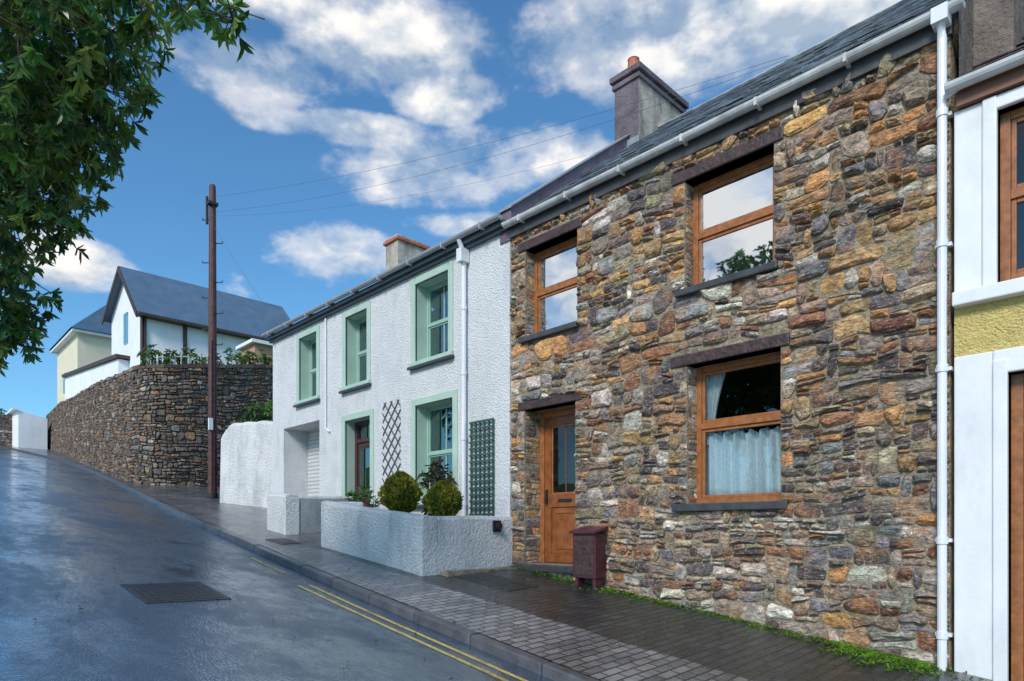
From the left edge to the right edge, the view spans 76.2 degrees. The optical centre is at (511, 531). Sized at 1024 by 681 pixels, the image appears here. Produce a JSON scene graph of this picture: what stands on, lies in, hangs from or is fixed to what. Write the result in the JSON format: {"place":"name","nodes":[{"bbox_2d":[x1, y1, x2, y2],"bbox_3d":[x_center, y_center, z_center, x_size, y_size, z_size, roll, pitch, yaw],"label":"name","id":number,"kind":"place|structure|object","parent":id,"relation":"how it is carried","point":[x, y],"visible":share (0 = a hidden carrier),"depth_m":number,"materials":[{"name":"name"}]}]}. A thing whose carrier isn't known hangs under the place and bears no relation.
{"place":"outdoors","nodes":[
{"label":"outdoors","id":0,"kind":"place"},
{"bbox_2d":[0,447,553,680],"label":"road","id":1,"kind":"structure","parent":0,"point":[63,525],"depth_m":5.99,"materials":[{"name":"grey asphalt"}]},
{"bbox_2d":[120,582,231,603],"bbox_3d":[-3.425,0.616,6.642,0.780,0.161,0.910,0,0,-44],"label":"manhole cover","id":2,"kind":"object","parent":1,"relation":"on","point":[146,593],"visible":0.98,"depth_m":6.60,"materials":[{"name":"metal"}]},
{"bbox_2d":[251,558,284,572],"bbox_3d":[-3.302,0.442,8.785,0.051,0.159,1.207,0,0,-40],"label":"yellow line","id":3,"kind":"object","parent":1,"relation":"on","point":[268,565],"visible":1,"depth_m":8.69,"materials":[{"name":"paint"}]},
{"bbox_2d":[297,585,508,680],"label":"yellow line","id":4,"kind":"object","parent":1,"relation":"on","point":[448,654],"visible":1,"depth_m":5.78,"materials":[{"name":"paint"}]},
{"bbox_2d":[309,585,527,680],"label":"yellow line","id":5,"kind":"object","parent":1,"relation":"on","point":[470,656],"visible":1,"depth_m":5.84,"materials":[{"name":"paint"}]},
{"bbox_2d":[46,455,601,680],"bbox_3d":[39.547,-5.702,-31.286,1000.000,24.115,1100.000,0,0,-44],"label":"ground","id":6,"kind":"structure","parent":0,"point":[421,610],"depth_m":7.08,"materials":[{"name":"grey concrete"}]},
{"bbox_2d":[0,414,11,447],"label":"stone wall","id":7,"kind":"structure","parent":6,"relation":"on","point":[5,430],"depth_m":46.11,"materials":[{"name":"grey stone"}]},
{"bbox_2d":[6,408,46,451],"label":"white garage","id":8,"kind":"structure","parent":6,"relation":"on","point":[29,430],"depth_m":45.57,"materials":[{"name":"white paint"}]},
{"bbox_2d":[0,0,264,377],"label":"laurel tree","id":9,"kind":"object","parent":6,"relation":"on","point":[51,134],"visible":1,"depth_m":4.82,"materials":[{"name":"green plant"}]},
{"bbox_2d":[220,421,272,507],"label":"white boundary wall","id":10,"kind":"structure","parent":6,"relation":"on","point":[246,472],"depth_m":15.41,"materials":[{"name":"paint"}]},
{"bbox_2d":[236,399,272,422],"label":"boundary shrubs","id":11,"kind":"object","parent":6,"relation":"on","point":[266,410],"visible":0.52,"depth_m":16.31,"materials":[{"name":"green plant"}]},
{"bbox_2d":[0,446,598,680],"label":"kerb","id":12,"kind":"structure","parent":6,"relation":"on","point":[538,665],"depth_m":6.73,"materials":[{"name":"concrete"}]},
{"bbox_2d":[321,501,513,576],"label":"garden wall","id":13,"kind":"structure","parent":6,"relation":"on","point":[428,545],"depth_m":8.83,"materials":[{"name":"white paint"}]},
{"bbox_2d":[493,520,501,531],"bbox_3d":[-0.192,-0.080,9.076,0.140,0.160,0.080,0,0,-44],"label":"tap box","id":14,"kind":"object","parent":13,"relation":"attached to","point":[497,525],"visible":1,"depth_m":9.05,"materials":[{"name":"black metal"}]},
{"bbox_2d":[497,0,1023,668],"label":"stone cottage","id":15,"kind":"structure","parent":6,"relation":"on","point":[723,352],"depth_m":6.89,"materials":[{"name":"stone"}]},
{"bbox_2d":[540,407,574,562],"bbox_3d":[0.742,-0.635,9.084,0.090,2.150,0.930,0,0,-44],"label":"front door","id":16,"kind":"structure","parent":15,"relation":"in","point":[557,510],"depth_m":9.26,"materials":[{"name":"brown wood"}]},
{"bbox_2d":[534,153,773,332],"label":"upper windows","id":17,"kind":"structure","parent":15,"relation":"in","point":[733,218],"depth_m":7.29,"materials":[{"name":"brown wood"}]},
{"bbox_2d":[697,352,780,502],"bbox_3d":[2.502,-1.095,7.120,0.064,1.550,1.060,0,0,-44],"label":"lower window","id":18,"kind":"structure","parent":15,"relation":"in","point":[704,426],"depth_m":7.24,"materials":[{"name":"brown wood"}]},
{"bbox_2d":[931,1,957,670],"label":"downpipe","id":19,"kind":"object","parent":15,"relation":"attached to","point":[941,19],"visible":0.88,"depth_m":5.48,"materials":[{"name":"white paint"}]},
{"bbox_2d":[954,101,1023,680],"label":"walls","id":20,"kind":"structure","parent":6,"relation":"on","point":[992,326],"depth_m":5.33,"materials":[{"name":"paint"}]},
{"bbox_2d":[944,50,1023,110],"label":"fascia and gutter","id":21,"kind":"structure","parent":20,"relation":"attached to","point":[1006,74],"depth_m":5.25,"materials":[{"name":"white plastic"}]},
{"bbox_2d":[952,85,1023,680],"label":"window surrounds","id":22,"kind":"object","parent":20,"relation":"attached to","point":[982,533],"visible":0.98,"depth_m":5.36,"materials":[{"name":"white paint"}]},
{"bbox_2d":[968,37,1023,72],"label":"roof slates","id":23,"kind":"object","parent":20,"relation":"on","point":[1021,42],"visible":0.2,"depth_m":5.67,"materials":[{"name":"grey stone"}]},
{"bbox_2d":[1000,106,1023,281],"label":"windows","id":24,"kind":"structure","parent":20,"relation":"attached to","point":[1011,193],"depth_m":5.31,"materials":[{"name":"brown wood"}]},
{"bbox_2d":[1011,373,1023,680],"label":"front door","id":25,"kind":"structure","parent":20,"relation":"attached to","point":[1017,527],"depth_m":5.29,"materials":[{"name":"brown wood"}]},
{"bbox_2d":[1017,150,1023,268],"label":"interior","id":26,"kind":"object","parent":20,"relation":"in","point":[1020,215],"depth_m":6.01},
{"bbox_2d":[0,0,900,417],"label":"sky","id":27,"kind":"structure","parent":0,"point":[330,89],"materials":[{"name":"blue"}]},
{"bbox_2d":[5,446,992,680],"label":"pavement","id":28,"kind":"structure","parent":0,"point":[575,630],"depth_m":6.38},
{"bbox_2d":[49,368,272,486],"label":"stone wall","id":29,"kind":"structure","parent":28,"relation":"on","point":[184,432],"depth_m":20.49,"materials":[{"name":"grey stone"}]},
{"bbox_2d":[46,368,272,486],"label":"wall stones","id":30,"kind":"object","parent":29,"relation":"on","point":[59,419],"depth_m":21.15,"materials":[{"name":"grey stone"}]},
{"bbox_2d":[46,364,272,416],"bbox_3d":[-22.739,-7.057,36.236,6.469,4.114,40.331,0,0,-44],"label":"coping","id":31,"kind":"object","parent":29,"relation":"on","point":[132,368],"visible":0.46,"depth_m":21.50,"materials":[{"name":"stone"}]},
{"bbox_2d":[141,354,207,363],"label":"white railings","id":32,"kind":"object","parent":29,"relation":"on","point":[157,357],"visible":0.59,"depth_m":20.67,"materials":[{"name":"paint"}]},
{"bbox_2d":[202,184,222,497],"bbox_3d":[-7.679,-4.735,16.747,0.395,8.329,0.395,0,0,-44],"label":"utility pole","id":33,"kind":"object","parent":28,"relation":"on","point":[212,203],"visible":0.98,"depth_m":16.67,"materials":[{"name":"brown wood"}]},
{"bbox_2d":[214,56,786,324],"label":"overhead wires","id":34,"kind":"object","parent":33,"relation":"attached to","point":[491,156],"visible":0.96,"depth_m":12.78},
{"bbox_2d":[266,538,299,544],"bbox_3d":[-3.645,0.154,10.404,0.310,0.121,0.610,0,0,-44],"label":"drain cover","id":35,"kind":"object","parent":28,"relation":"on","point":[282,541],"visible":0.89,"depth_m":10.38,"materials":[{"name":"metal"}]},
{"bbox_2d":[267,493,352,555],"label":"gate pier wall","id":36,"kind":"structure","parent":28,"relation":"on","point":[289,514],"depth_m":11.36,"materials":[{"name":"white paint"}]},
{"bbox_2d":[273,235,510,515],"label":"walls","id":37,"kind":"structure","parent":28,"relation":"on","point":[488,333],"depth_m":11.30,"materials":[{"name":"white paint"}]},
{"bbox_2d":[308,429,318,495],"bbox_3d":[-4.099,-1.320,14.399,0.040,2.040,1.640,0,0,-44],"label":"garage shutter","id":38,"kind":"object","parent":37,"relation":"attached to","point":[313,463],"visible":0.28,"depth_m":14.77,"materials":[{"name":"white metal"}]},
{"bbox_2d":[355,419,369,506],"bbox_3d":[-2.750,-1.020,12.488,0.110,2.240,0.900,0,0,-44],"label":"front door","id":39,"kind":"structure","parent":37,"relation":"attached to","point":[362,462],"depth_m":12.64,"materials":[{"name":"red paint"}]},
{"bbox_2d":[293,260,457,507],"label":"window surrounds","id":40,"kind":"object","parent":37,"relation":"attached to","point":[414,364],"visible":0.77,"depth_m":11.05,"materials":[{"name":"green paint"}]},
{"bbox_2d":[310,280,451,488],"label":"sash windows","id":41,"kind":"structure","parent":37,"relation":"attached to","point":[446,452],"depth_m":11.14,"materials":[{"name":"green paint"}]},
{"bbox_2d":[261,214,508,515],"bbox_3d":[-2.877,-2.055,12.128,0.235,4.910,7.920,0,0,-44],"label":"gutter and pipes","id":42,"kind":"object","parent":37,"relation":"attached to","point":[459,249],"visible":0.95,"depth_m":10.53,"materials":[{"name":"white paint"}]},
{"bbox_2d":[382,399,400,481],"bbox_3d":[-2.128,-1.575,11.496,0.022,1.476,0.550,0,0,-44],"label":"diamond trellis","id":43,"kind":"object","parent":37,"relation":"attached to","point":[392,439],"visible":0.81,"depth_m":11.49,"materials":[{"name":"wood"}]},
{"bbox_2d":[360,305,451,485],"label":"window panes","id":44,"kind":"object","parent":37,"relation":"attached to","point":[438,430],"depth_m":12.55,"materials":[{"name":"clear glass"}]},
{"bbox_2d":[383,234,429,276],"bbox_3d":[-2.754,-7.010,17.233,1.100,1.220,0.650,0,0,-44],"label":"chimney","id":45,"kind":"object","parent":37,"relation":"on","point":[400,248],"visible":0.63,"depth_m":16.89,"materials":[{"name":"paint"}]},
{"bbox_2d":[358,220,498,290],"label":"front roof slates","id":46,"kind":"object","parent":37,"relation":"on","point":[426,256],"visible":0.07,"depth_m":14.77,"materials":[{"name":"grey stone"}]},
{"bbox_2d":[417,220,499,309],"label":"roof slates","id":47,"kind":"object","parent":37,"relation":"on","point":[437,298],"visible":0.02,"depth_m":17.75,"materials":[{"name":"grey stone"}]},
{"bbox_2d":[469,418,493,515],"bbox_3d":[-0.454,-0.910,9.755,0.030,1.520,0.540,0,0,-44],"label":"square trellis","id":48,"kind":"object","parent":37,"relation":"attached to","point":[475,467],"visible":0.91,"depth_m":9.75,"materials":[{"name":"green wood"}]},
{"bbox_2d":[459,573,537,590],"bbox_3d":[-0.176,0.628,8.128,0.510,0.169,0.910,0,0,-44],"label":"access cover","id":49,"kind":"object","parent":28,"relation":"on","point":[496,581],"visible":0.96,"depth_m":8.09,"materials":[{"name":"metal"}]},
{"bbox_2d":[569,526,607,588],"bbox_3d":[0.955,0.365,8.155,0.260,0.869,0.420,0,0,-44],"label":"meter box","id":50,"kind":"object","parent":28,"relation":"on","point":[589,554],"visible":0.81,"depth_m":8.06,"materials":[{"name":"red paint"}]},
{"bbox_2d":[510,565,983,680],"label":"wall weeds","id":51,"kind":"object","parent":28,"relation":"on","point":[892,659],"depth_m":5.89,"materials":[{"name":"green plant"}]},
{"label":"terrace ground","id":52,"kind":"structure","parent":0,"visible":0},
{"bbox_2d":[49,305,111,403],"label":"cream house","id":53,"kind":"structure","parent":52,"relation":"on","point":[87,340],"depth_m":48.78,"materials":[{"name":"beige paint"}]},
{"bbox_2d":[123,312,186,363],"bbox_3d":[-16.618,-9.000,36.503,8.190,5.200,3.490,0,0,-44],"label":"timber framing","id":54,"kind":"object","parent":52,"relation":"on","point":[143,331],"visible":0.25,"depth_m":33.73,"materials":[{"name":"wood"}]},
{"bbox_2d":[65,283,248,399],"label":"walls","id":55,"kind":"structure","parent":52,"relation":"on","point":[164,335],"depth_m":34.51,"materials":[{"name":"white paint"}]},
{"bbox_2d":[62,266,292,377],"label":"roof","id":56,"kind":"structure","parent":55,"relation":"on","point":[161,299],"depth_m":35.43,"materials":[{"name":"grey stone"}]},
{"bbox_2d":[136,344,272,365],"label":"terrace shrubs","id":57,"kind":"object","parent":52,"relation":"on","point":[245,358],"visible":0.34,"depth_m":21.14,"materials":[{"name":"green plant"}]},
{"bbox_2d":[236,338,272,363],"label":"garden shed","id":58,"kind":"structure","parent":52,"relation":"on","point":[253,345],"depth_m":30.00,"materials":[{"name":"paint"}]},
{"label":"garden paving","id":59,"kind":"object","parent":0,"visible":0},
{"bbox_2d":[344,483,382,507],"bbox_3d":[-2.586,-0.322,11.132,0.701,1.044,0.626,0,0,29],"label":"porch plant","id":60,"kind":"object","parent":59,"relation":"on","point":[356,497],"visible":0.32,"depth_m":11.10,"materials":[{"name":"green plant"}]},
{"bbox_2d":[377,471,423,512],"bbox_3d":[-1.637,-0.238,9.546,0.674,1.317,0.666,0,0,-44],"label":"topiary bush","id":61,"kind":"object","parent":59,"relation":"on","point":[401,491],"visible":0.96,"depth_m":9.39,"materials":[{"name":"green plant"}]},
{"bbox_2d":[417,458,457,515],"bbox_3d":[-1.166,-0.364,10.176,0.574,1.568,0.602,0,0,-44],"label":"garden shrub","id":62,"kind":"object","parent":59,"relation":"on","point":[434,471],"visible":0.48,"depth_m":10.14,"materials":[{"name":"green plant"}]},
{"bbox_2d":[421,480,463,515],"bbox_3d":[-0.923,-0.143,8.826,0.562,1.126,0.553,0,0,-44],"label":"topiary bush","id":63,"kind":"object","parent":59,"relation":"on","point":[439,498],"visible":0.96,"depth_m":8.67,"materials":[{"name":"green plant"}]}
]}

